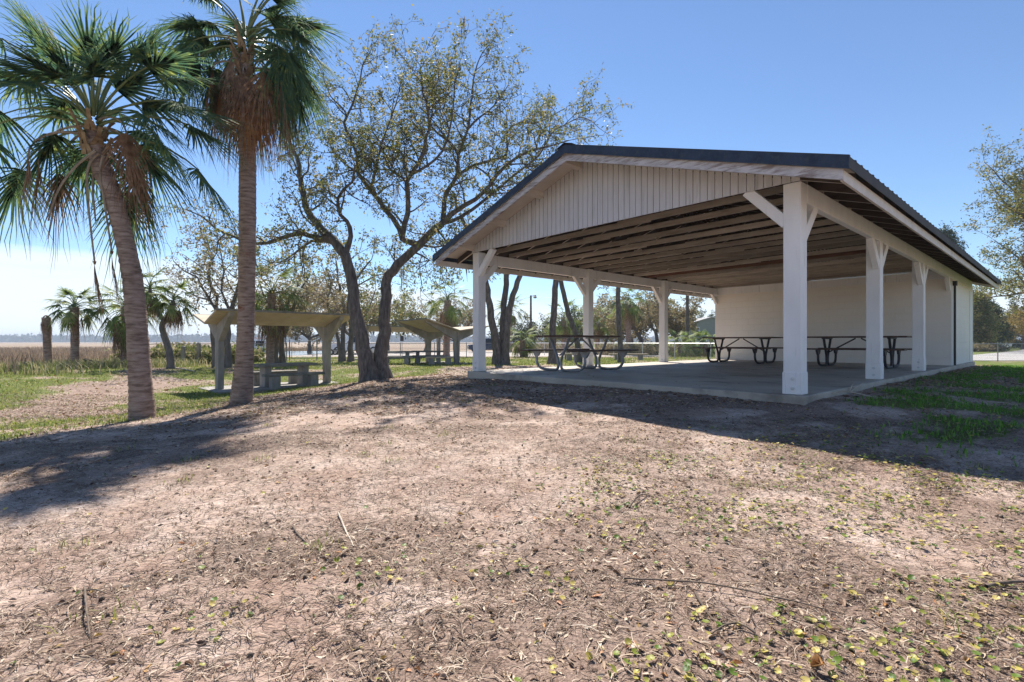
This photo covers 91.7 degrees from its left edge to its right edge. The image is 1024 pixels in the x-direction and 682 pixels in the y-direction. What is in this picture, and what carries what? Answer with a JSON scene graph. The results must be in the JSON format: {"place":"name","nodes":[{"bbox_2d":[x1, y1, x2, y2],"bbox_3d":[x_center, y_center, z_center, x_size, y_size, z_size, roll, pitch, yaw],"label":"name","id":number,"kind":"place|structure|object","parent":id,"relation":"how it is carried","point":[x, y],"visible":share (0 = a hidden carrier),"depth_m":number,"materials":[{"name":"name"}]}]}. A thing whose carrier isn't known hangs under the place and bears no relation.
{"place":"outdoors","nodes":[
{"label":"outdoors","id":0,"kind":"place"},
{"bbox_2d":[0,365,458,441],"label":"lawn grass","id":1,"kind":"structure","parent":0,"point":[88,417],"depth_m":13.80,"materials":[{"name":"green plant"}]},
{"bbox_2d":[278,351,321,354],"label":"water","id":2,"kind":"structure","parent":0,"point":[302,352],"depth_m":57.18,"materials":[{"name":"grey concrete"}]},
{"bbox_2d":[163,356,714,368],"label":"lawn grass","id":3,"kind":"structure","parent":0,"point":[422,360],"depth_m":31.43,"materials":[{"name":"green plant"}]},
{"bbox_2d":[0,342,1023,681],"bbox_3d":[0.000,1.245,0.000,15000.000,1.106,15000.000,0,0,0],"label":"ground","id":4,"kind":"structure","parent":0,"point":[502,494],"depth_m":2.63,"materials":[{"name":"soil"}]},
{"bbox_2d":[39,315,52,363],"bbox_3d":[-21.534,0.132,23.003,0.585,2.715,0.472,0,0,0],"label":"palm stump","id":5,"kind":"object","parent":4,"relation":"on","point":[47,336],"visible":0.87,"depth_m":22.89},
{"bbox_2d":[39,286,103,365],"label":"palm tree","id":6,"kind":"object","parent":4,"relation":"on","point":[70,318],"visible":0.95,"depth_m":22.87,"materials":[{"name":"green plant"}]},
{"bbox_2d":[83,586,106,635],"bbox_3d":[-1.577,1.000,1.886,0.070,0.024,0.451,0,0,-42],"label":"fallen twig","id":7,"kind":"object","parent":4,"relation":"on","point":[86,603],"visible":1,"depth_m":1.89,"materials":[{"name":"beige wood"}]},
{"bbox_2d":[0,357,210,375],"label":"bank weeds","id":8,"kind":"object","parent":4,"relation":"on","point":[38,367],"visible":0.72,"depth_m":20.78,"materials":[{"name":"green plant"}]},
{"bbox_2d":[81,283,158,363],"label":"palm tree","id":9,"kind":"object","parent":4,"relation":"on","point":[117,328],"visible":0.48,"depth_m":23.54,"materials":[{"name":"green plant"}]},
{"bbox_2d":[0,0,251,420],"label":"palm tree","id":10,"kind":"object","parent":4,"relation":"on","point":[94,158],"visible":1,"depth_m":7.55,"materials":[{"name":"green plant"}]},
{"bbox_2d":[119,267,202,368],"bbox_3d":[-15.598,-1.044,22.112,3.519,4.734,2.415,0,0,0],"label":"palm tree","id":11,"kind":"object","parent":4,"relation":"on","point":[156,306],"visible":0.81,"depth_m":21.90,"materials":[{"name":"green plant"}]},
{"bbox_2d":[0,346,354,372],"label":"marsh reeds","id":12,"kind":"object","parent":4,"relation":"on","point":[27,355],"visible":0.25,"depth_m":50.82,"materials":[{"name":"beige plant"}]},
{"bbox_2d":[181,346,185,362],"bbox_3d":[-18.208,0.815,27.500,0.180,1.149,0.160,0,0,0],"label":"timber post","id":13,"kind":"object","parent":4,"relation":"on","point":[183,352],"visible":0.67,"depth_m":27.42,"materials":[{"name":"wood"}]},
{"bbox_2d":[103,340,265,363],"bbox_3d":[-19.294,0.853,29.895,8.275,1.941,4.210,0,0,0],"label":"shrub","id":14,"kind":"object","parent":4,"relation":"on","point":[158,351],"visible":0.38,"depth_m":28.68,"materials":[{"name":"green plant"}]},
{"bbox_2d":[196,342,200,363],"bbox_3d":[-17.975,0.719,28.500,0.180,1.341,0.160,0,0,0],"label":"timber post","id":15,"kind":"object","parent":4,"relation":"on","point":[198,350],"visible":0.67,"depth_m":28.42,"materials":[{"name":"wood"}]},
{"bbox_2d":[114,342,286,359],"bbox_3d":[-19.211,0.801,30.771,9.540,1.473,2.177,0,0,-22],"label":"chain link fence","id":16,"kind":"object","parent":4,"relation":"on","point":[231,345],"visible":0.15,"depth_m":30.11,"materials":[{"name":"metal"}]},
{"bbox_2d":[151,200,292,367],"bbox_3d":[-15.104,-2.871,23.854,7.352,8.618,5.640,0,0,12],"label":"live oak","id":17,"kind":"object","parent":4,"relation":"on","point":[227,340],"visible":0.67,"depth_m":23.88,"materials":[{"name":"green plant"}]},
{"bbox_2d":[142,0,348,404],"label":"palm tree","id":18,"kind":"object","parent":4,"relation":"on","point":[279,93],"visible":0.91,"depth_m":9.76,"materials":[{"name":"green plant"}]},
{"bbox_2d":[254,340,265,353],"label":"suv","id":19,"kind":"object","parent":4,"relation":"on","point":[255,341],"visible":0.01,"depth_m":52.17,"materials":[{"name":"white paint"}]},
{"bbox_2d":[224,251,314,362],"bbox_3d":[-13.159,-2.080,27.560,3.461,7.057,4.581,0,0,18],"label":"live oak","id":20,"kind":"object","parent":4,"relation":"on","point":[276,352],"visible":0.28,"depth_m":27.97,"materials":[{"name":"green plant"}]},
{"bbox_2d":[193,308,349,393],"bbox_3d":[-7.873,0.396,16.649,2.436,2.709,4.320,0,0,44],"label":"concrete shelter","id":21,"kind":"object","parent":4,"relation":"on","point":[221,321],"visible":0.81,"depth_m":15.95,"materials":[{"name":"beige concrete"}]},
{"bbox_2d":[253,362,324,389],"bbox_3d":[-7.550,1.110,16.500,1.880,0.780,1.900,0,0,44],"label":"concrete table","id":22,"kind":"object","parent":21,"relation":"on","point":[265,376],"visible":0.81,"depth_m":16.26,"materials":[{"name":"grey concrete"}]},
{"bbox_2d":[230,260,313,362],"bbox_3d":[-12.980,-1.525,26.930,4.535,5.949,4.701,0,0,0],"label":"palm tree","id":23,"kind":"object","parent":4,"relation":"on","point":[272,332],"visible":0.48,"depth_m":26.79,"materials":[{"name":"green plant"}]},
{"bbox_2d":[255,282,327,334],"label":"oak tree","id":24,"kind":"object","parent":4,"relation":"on","point":[290,304],"visible":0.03,"depth_m":62.02,"materials":[{"name":"green plant"}]},
{"bbox_2d":[292,526,305,542],"bbox_3d":[-1.078,0.975,2.514,0.013,0.023,0.209,0,0,-39],"label":"fallen twig","id":25,"kind":"object","parent":4,"relation":"on","point":[297,533],"visible":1,"depth_m":2.52,"materials":[{"name":"wood"}]},
{"bbox_2d":[289,340,317,359],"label":"metal gate","id":26,"kind":"structure","parent":4,"relation":"on","point":[312,349],"depth_m":33.56,"materials":[{"name":"grey metal"}]},
{"bbox_2d":[276,251,339,362],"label":"live oak","id":27,"kind":"object","parent":4,"relation":"on","point":[282,355],"visible":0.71,"depth_m":28.02,"materials":[{"name":"green plant"}]},
{"bbox_2d":[273,289,342,351],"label":"oak tree","id":28,"kind":"object","parent":4,"relation":"on","point":[306,330],"visible":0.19,"depth_m":57.78,"materials":[{"name":"green plant"}]},
{"bbox_2d":[294,233,369,361],"bbox_3d":[-12.106,-2.936,32.966,5.508,8.801,4.126,0,0,29],"label":"live oak","id":29,"kind":"object","parent":4,"relation":"on","point":[341,350],"visible":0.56,"depth_m":31.97,"materials":[{"name":"green plant"}]},
{"bbox_2d":[318,349,346,354],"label":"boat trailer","id":30,"kind":"object","parent":4,"relation":"on","point":[335,352],"visible":0.58,"depth_m":46.92,"materials":[{"name":"metal"}]},
{"bbox_2d":[337,512,353,546],"bbox_3d":[-0.858,0.965,2.563,0.012,0.029,0.485,0,0,-28],"label":"fallen twig","id":31,"kind":"object","parent":4,"relation":"on","point":[339,515],"visible":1,"depth_m":2.59,"materials":[{"name":"brown wood"}]},
{"bbox_2d":[331,337,374,354],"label":"pickup truck","id":32,"kind":"object","parent":4,"relation":"on","point":[372,346],"visible":0.19,"depth_m":49.00,"materials":[{"name":"white paint"}]},
{"bbox_2d":[306,270,399,351],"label":"oak tree","id":33,"kind":"object","parent":4,"relation":"on","point":[374,309],"visible":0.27,"depth_m":55.36,"materials":[{"name":"green plant"}]},
{"bbox_2d":[340,236,410,360],"bbox_3d":[-9.136,-2.612,32.950,4.397,8.139,4.784,0,0,0],"label":"live oak","id":34,"kind":"object","parent":4,"relation":"on","point":[350,356],"visible":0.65,"depth_m":32.31,"materials":[{"name":"green plant"}]},
{"bbox_2d":[140,4,633,381],"bbox_3d":[-2.923,-4.529,13.950,14.671,11.607,5.578,0,0,-11],"label":"live oak","id":35,"kind":"object","parent":4,"relation":"on","point":[374,366],"visible":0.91,"depth_m":13.77,"materials":[{"name":"green plant"}]},
{"bbox_2d":[360,288,426,350],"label":"oak tree","id":36,"kind":"object","parent":4,"relation":"on","point":[400,310],"visible":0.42,"depth_m":58.44,"materials":[{"name":"green plant"}]},
{"bbox_2d":[347,325,441,358],"bbox_3d":[-8.659,0.185,39.099,2.436,2.709,8.060,0,0,44],"label":"concrete shelter","id":37,"kind":"object","parent":4,"relation":"on","point":[372,328],"visible":0.19,"depth_m":37.72,"materials":[{"name":"beige concrete"}]},
{"bbox_2d":[387,351,413,364],"bbox_3d":[-6.600,0.930,28.400,1.900,0.780,1.880,0,0,-9],"label":"concrete table","id":38,"kind":"object","parent":4,"relation":"on","point":[407,359],"visible":0.51,"depth_m":27.61,"materials":[{"name":"grey concrete"}]},
{"bbox_2d":[395,296,443,349],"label":"oak tree","id":39,"kind":"object","parent":4,"relation":"on","point":[421,313],"visible":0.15,"depth_m":63.94,"materials":[{"name":"green plant"}]},
{"bbox_2d":[331,342,519,359],"bbox_3d":[-5.981,0.728,38.446,16.737,1.325,0.179,0,0,-33],"label":"chain link fence","id":40,"kind":"object","parent":4,"relation":"on","point":[434,343],"visible":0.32,"depth_m":37.95,"materials":[{"name":"grey metal"}]},
{"bbox_2d":[412,350,443,363],"bbox_3d":[-5.000,0.930,29.600,1.900,0.780,1.880,0,0,-9],"label":"concrete table","id":41,"kind":"object","parent":4,"relation":"on","point":[417,356],"visible":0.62,"depth_m":29.20,"materials":[{"name":"grey concrete"}]},
{"bbox_2d":[426,357,453,364],"bbox_3d":[-3.950,1.106,27.200,1.500,0.550,0.400,0,0,-3],"label":"concrete bench","id":42,"kind":"object","parent":4,"relation":"on","point":[432,360],"visible":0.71,"depth_m":27.03,"materials":[{"name":"concrete"}]},
{"bbox_2d":[394,318,488,364],"bbox_3d":[-4.198,0.141,29.663,4.162,2.819,4.460,0,0,-36],"label":"concrete shelter","id":43,"kind":"object","parent":4,"relation":"on","point":[428,330],"visible":0.65,"depth_m":28.57,"materials":[{"name":"beige concrete"}]},
{"bbox_2d":[422,276,471,355],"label":"palm tree","id":44,"kind":"object","parent":4,"relation":"on","point":[449,316],"visible":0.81,"depth_m":43.66,"materials":[{"name":"green plant"}]},
{"bbox_2d":[423,295,486,344],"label":"oak tree","id":45,"kind":"object","parent":4,"relation":"on","point":[469,314],"visible":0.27,"depth_m":69.53,"materials":[{"name":"green plant"}]},
{"bbox_2d":[415,186,521,364],"bbox_3d":[-1.090,-3.866,26.891,8.494,10.755,4.308,0,0,-15],"label":"live oak","id":46,"kind":"object","parent":4,"relation":"on","point":[500,354],"visible":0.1,"depth_m":26.82,"materials":[{"name":"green plant"}]},
{"bbox_2d":[467,338,499,350],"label":"car","id":47,"kind":"object","parent":4,"relation":"on","point":[489,344],"visible":0.16,"depth_m":57.17,"materials":[{"name":"blue paint"}]},
{"bbox_2d":[0,333,1020,341],"bbox_3d":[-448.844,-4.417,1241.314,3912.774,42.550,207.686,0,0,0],"label":"treeline","id":48,"kind":"object","parent":4,"relation":"on","point":[205,337],"visible":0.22,"depth_m":1164.13,"materials":[{"name":"green plant"}]},
{"bbox_2d":[494,294,526,351],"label":"palm tree","id":49,"kind":"object","parent":4,"relation":"on","point":[513,319],"visible":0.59,"depth_m":61.78,"materials":[{"name":"green plant"}]},
{"bbox_2d":[3,380,1018,643],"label":"grass tufts","id":50,"kind":"object","parent":4,"relation":"on","point":[455,434],"visible":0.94,"depth_m":3.22,"materials":[{"name":"green plant"}]},
{"bbox_2d":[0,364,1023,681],"bbox_3d":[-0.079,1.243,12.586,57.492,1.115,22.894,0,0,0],"label":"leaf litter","id":51,"kind":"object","parent":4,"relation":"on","point":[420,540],"visible":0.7,"depth_m":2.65,"materials":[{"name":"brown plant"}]},
{"bbox_2d":[0,397,1023,681],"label":"soil crumbs","id":52,"kind":"object","parent":4,"relation":"on","point":[562,529],"visible":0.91,"depth_m":2.69,"materials":[{"name":"brown soil"}]},
{"bbox_2d":[3,410,1023,681],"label":"round leaf weeds","id":53,"kind":"object","parent":4,"relation":"on","point":[799,634],"visible":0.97,"depth_m":2.05,"materials":[{"name":"green plant"}]},
{"bbox_2d":[486,314,548,344],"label":"oak tree","id":54,"kind":"object","parent":4,"relation":"on","point":[525,328],"visible":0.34,"depth_m":74.48,"materials":[{"name":"green plant"}]},
{"bbox_2d":[509,326,539,356],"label":"palm tree","id":55,"kind":"object","parent":4,"relation":"on","point":[524,343],"visible":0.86,"depth_m":40.79,"materials":[{"name":"green plant"}]},
{"bbox_2d":[530,295,536,344],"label":"utility pole","id":56,"kind":"object","parent":4,"relation":"on","point":[531,313],"visible":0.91,"depth_m":61.88,"materials":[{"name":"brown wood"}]},
{"bbox_2d":[532,296,672,300],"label":"power line","id":57,"kind":"object","parent":56,"relation":"attached to","point":[604,300],"visible":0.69,"depth_m":53.22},
{"bbox_2d":[523,311,561,345],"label":"oak tree","id":58,"kind":"object","parent":4,"relation":"on","point":[545,340],"visible":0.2,"depth_m":84.15,"materials":[{"name":"green plant"}]},
{"bbox_2d":[514,343,582,352],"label":"hedge","id":59,"kind":"object","parent":4,"relation":"on","point":[560,347],"visible":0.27,"depth_m":56.62,"materials":[{"name":"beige plant"}]},
{"bbox_2d":[547,280,558,363],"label":"live oak","id":60,"kind":"object","parent":4,"relation":"on","point":[551,359],"visible":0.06,"depth_m":27.84,"materials":[{"name":"brown plant"}]},
{"bbox_2d":[541,297,582,352],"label":"palm tree","id":61,"kind":"object","parent":4,"relation":"on","point":[564,329],"visible":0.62,"depth_m":51.40,"materials":[{"name":"green plant"}]},
{"bbox_2d":[559,280,582,361],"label":"live oak","id":62,"kind":"object","parent":4,"relation":"on","point":[579,357],"visible":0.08,"depth_m":30.87,"materials":[{"name":"brown plant"}]},
{"bbox_2d":[540,302,611,344],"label":"oak tree","id":63,"kind":"object","parent":4,"relation":"on","point":[578,325],"visible":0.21,"depth_m":64.34,"materials":[{"name":"green plant"}]},
{"bbox_2d":[564,349,596,360],"bbox_3d":[4.600,0.902,34.500,2.200,0.780,1.880,0,0,-3],"label":"concrete table","id":64,"kind":"object","parent":4,"relation":"on","point":[568,356],"visible":0.27,"depth_m":33.56,"materials":[{"name":"concrete"}]},
{"bbox_2d":[578,305,616,349],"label":"palm tree","id":65,"kind":"object","parent":4,"relation":"on","point":[598,330],"visible":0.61,"depth_m":53.58,"materials":[{"name":"green plant"}]},
{"bbox_2d":[572,293,644,344],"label":"oak tree","id":66,"kind":"object","parent":4,"relation":"on","point":[611,338],"visible":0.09,"depth_m":60.10,"materials":[{"name":"green plant"}]},
{"bbox_2d":[509,342,714,358],"bbox_3d":[8.498,0.727,40.206,0.213,1.326,28.042,0,0,-40],"label":"chain link fence","id":67,"kind":"object","parent":4,"relation":"on","point":[674,343],"visible":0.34,"depth_m":37.73,"materials":[{"name":"grey metal"}]},
{"bbox_2d":[616,287,624,362],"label":"live oak","id":68,"kind":"object","parent":4,"relation":"on","point":[618,327],"visible":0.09,"depth_m":29.88,"materials":[{"name":"brown plant"}]},
{"bbox_2d":[593,293,654,342],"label":"live oak","id":69,"kind":"object","parent":4,"relation":"on","point":[636,331],"visible":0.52,"depth_m":49.70,"materials":[{"name":"green plant"}]},
{"bbox_2d":[607,289,650,353],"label":"palm tree","id":70,"kind":"object","parent":4,"relation":"on","point":[628,313],"visible":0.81,"depth_m":46.74,"materials":[{"name":"green plant"}]},
{"bbox_2d":[609,354,648,359],"bbox_3d":[8.100,1.115,34.500,2.700,0.550,0.400,0,0,-2],"label":"concrete bench","id":71,"kind":"object","parent":4,"relation":"on","point":[639,356],"visible":0.6,"depth_m":34.33,"materials":[{"name":"concrete"}]},
{"bbox_2d":[594,285,672,342],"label":"oak tree","id":72,"kind":"object","parent":4,"relation":"on","point":[644,328],"visible":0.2,"depth_m":57.35,"materials":[{"name":"green plant"}]},
{"bbox_2d":[628,493,649,507],"bbox_3d":[0.753,0.940,2.958,0.021,0.041,0.260,0,0,41],"label":"fallen twig","id":73,"kind":"object","parent":4,"relation":"on","point":[632,502],"visible":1,"depth_m":2.94,"materials":[{"name":"wood"}]},
{"bbox_2d":[595,341,699,354],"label":"hedge","id":74,"kind":"object","parent":4,"relation":"on","point":[639,348],"visible":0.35,"depth_m":46.56,"materials":[{"name":"green plant"}]},
{"bbox_2d":[631,291,674,353],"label":"live oak","id":75,"kind":"object","parent":4,"relation":"on","point":[655,330],"visible":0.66,"depth_m":49.88,"materials":[{"name":"green plant"}]},
{"bbox_2d":[633,290,700,339],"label":"oak tree","id":76,"kind":"object","parent":4,"relation":"on","point":[642,294],"visible":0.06,"depth_m":64.95,"materials":[{"name":"green plant"}]},
{"bbox_2d":[635,290,712,340],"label":"oak tree","id":77,"kind":"object","parent":4,"relation":"on","point":[673,323],"visible":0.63,"depth_m":56.90,"materials":[{"name":"green plant"}]},
{"bbox_2d":[668,329,700,356],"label":"palmetto","id":78,"kind":"object","parent":4,"relation":"on","point":[681,350],"visible":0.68,"depth_m":41.72,"materials":[{"name":"green plant"}]},
{"bbox_2d":[686,295,693,352],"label":"utility pole","id":79,"kind":"object","parent":4,"relation":"on","point":[687,313],"visible":0.58,"depth_m":45.87,"materials":[{"name":"brown wood"}]},
{"bbox_2d":[673,328,714,355],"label":"palmetto","id":80,"kind":"object","parent":4,"relation":"on","point":[700,331],"visible":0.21,"depth_m":43.72,"materials":[{"name":"plant"}]},
{"bbox_2d":[674,317,714,345],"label":"house","id":81,"kind":"structure","parent":4,"relation":"on","point":[708,323],"depth_m":92.00,"materials":[{"name":"grey"}]},
{"bbox_2d":[690,330,714,356],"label":"palmetto","id":82,"kind":"object","parent":4,"relation":"on","point":[702,352],"visible":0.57,"depth_m":42.66,"materials":[{"name":"green plant"}]},
{"bbox_2d":[696,309,714,340],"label":"oak tree","id":83,"kind":"object","parent":4,"relation":"on","point":[704,312],"visible":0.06,"depth_m":107.48,"materials":[{"name":"plant"}]},
{"bbox_2d":[432,143,1000,404],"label":"pavilion","id":84,"kind":"structure","parent":4,"relation":"on","point":[753,243],"depth_m":9.70,"materials":[{"name":"wood"}]},
{"bbox_2d":[520,335,637,371],"bbox_3d":[1.502,0.255,11.046,2.060,0.775,1.677,0,0,-41],"label":"picnic table","id":85,"kind":"object","parent":84,"relation":"on","point":[584,352],"visible":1,"depth_m":10.86,"materials":[{"name":"black metal"}]},
{"bbox_2d":[509,361,887,385],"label":"slab leaves","id":86,"kind":"object","parent":84,"relation":"on","point":[699,371],"visible":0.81,"depth_m":10.39,"materials":[{"name":"brown plant"}]},
{"bbox_2d":[693,337,782,363],"bbox_3d":[6.889,0.255,14.929,1.677,0.775,2.160,0,0,-41],"label":"picnic table","id":87,"kind":"object","parent":84,"relation":"on","point":[756,348],"visible":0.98,"depth_m":14.70,"materials":[{"name":"black metal"}]},
{"bbox_2d":[807,336,911,367],"bbox_3d":[8.739,0.255,12.534,1.677,0.775,2.160,0,0,-41],"label":"picnic table","id":88,"kind":"object","parent":84,"relation":"on","point":[891,349],"visible":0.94,"depth_m":12.40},
{"bbox_2d":[970,291,971,360],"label":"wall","id":89,"kind":"structure","parent":84,"relation":"in","point":[970,291],"depth_m":15.61,"materials":[{"name":"white paint"}]},
{"bbox_2d":[694,592,755,633],"bbox_3d":[0.749,0.979,1.793,0.162,0.028,0.246,0,0,0],"label":"fallen twig","id":90,"kind":"object","parent":4,"relation":"on","point":[710,616],"visible":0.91,"depth_m":1.72,"materials":[{"name":"wood"}]},
{"bbox_2d":[624,577,845,614],"bbox_3d":[0.844,0.980,1.942,0.795,0.048,0.018,0,0,17],"label":"fallen twig","id":91,"kind":"object","parent":4,"relation":"on","point":[724,586],"visible":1,"depth_m":1.95,"materials":[{"name":"brown wood"}]},
{"bbox_2d":[809,654,823,666],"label":"curled leaf","id":92,"kind":"object","parent":4,"relation":"on","point":[816,660],"visible":1,"depth_m":1.50,"materials":[{"name":"orange plant"}]},
{"bbox_2d":[832,382,871,396],"bbox_3d":[4.637,0.625,6.577,1.015,0.180,0.365,0,0,-33],"label":"fallen branch","id":93,"kind":"object","parent":4,"relation":"on","point":[850,391],"visible":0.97,"depth_m":6.48,"materials":[{"name":"brown wood"}]},
{"bbox_2d":[937,220,973,256],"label":"pine tree","id":94,"kind":"object","parent":4,"relation":"on","point":[951,234],"visible":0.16,"depth_m":61.16,"materials":[{"name":"green plant"}]},
{"bbox_2d":[954,123,1023,315],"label":"live oak","id":95,"kind":"object","parent":4,"relation":"on","point":[1017,209],"visible":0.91,"depth_m":21.82,"materials":[{"name":"green plant"}]},
{"bbox_2d":[973,290,1007,345],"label":"pine tree","id":96,"kind":"object","parent":4,"relation":"on","point":[986,325],"visible":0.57,"depth_m":64.86,"materials":[{"name":"green plant"}]},
{"bbox_2d":[973,342,1009,351],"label":"hedge","id":97,"kind":"object","parent":4,"relation":"on","point":[983,348],"visible":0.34,"depth_m":62.14,"materials":[{"name":"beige plant"}]},
{"bbox_2d":[973,343,1023,361],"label":"chain link fence","id":98,"kind":"object","parent":4,"relation":"on","point":[997,356],"visible":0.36,"depth_m":31.99,"materials":[{"name":"grey metal"}]},
{"bbox_2d":[980,300,1018,345],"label":"pine tree","id":99,"kind":"object","parent":4,"relation":"on","point":[1005,333],"visible":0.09,"depth_m":70.69,"materials":[{"name":"green plant"}]},
{"bbox_2d":[984,288,1022,318],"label":"oak tree","id":100,"kind":"object","parent":4,"relation":"on","point":[1000,310],"visible":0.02,"depth_m":86.66,"materials":[{"name":"green plant"}]},
{"bbox_2d":[984,580,1023,587],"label":"fallen twig","id":101,"kind":"object","parent":4,"relation":"on","point":[989,585],"visible":1,"depth_m":2.00,"materials":[{"name":"wood"}]},
{"bbox_2d":[998,308,1023,349],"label":"oak tree","id":102,"kind":"object","parent":4,"relation":"on","point":[1017,321],"visible":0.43,"depth_m":79.69,"materials":[{"name":"green plant"}]},
{"bbox_2d":[1000,337,1021,347],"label":"hedge","id":103,"kind":"object","parent":4,"relation":"on","point":[1018,345],"visible":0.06,"depth_m":92.62,"materials":[{"name":"green plant"}]},
{"bbox_2d":[1005,298,1023,316],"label":"oak tree","id":104,"kind":"object","parent":4,"relation":"on","point":[1010,302],"visible":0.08,"depth_m":108.52,"materials":[{"name":"plant"}]},
{"bbox_2d":[0,0,1023,337],"label":"sky","id":105,"kind":"structure","parent":0,"point":[906,89],"materials":[{"name":"blue"}]},
{"bbox_2d":[563,364,1023,476],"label":"shade grass","id":106,"kind":"structure","parent":0,"point":[992,396],"depth_m":6.06,"materials":[{"name":"green plant"}]},
{"bbox_2d":[973,350,1023,359],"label":"road","id":107,"kind":"structure","parent":0,"point":[1003,356],"depth_m":41.75,"materials":[{"name":"grey asphalt"}]}
]}

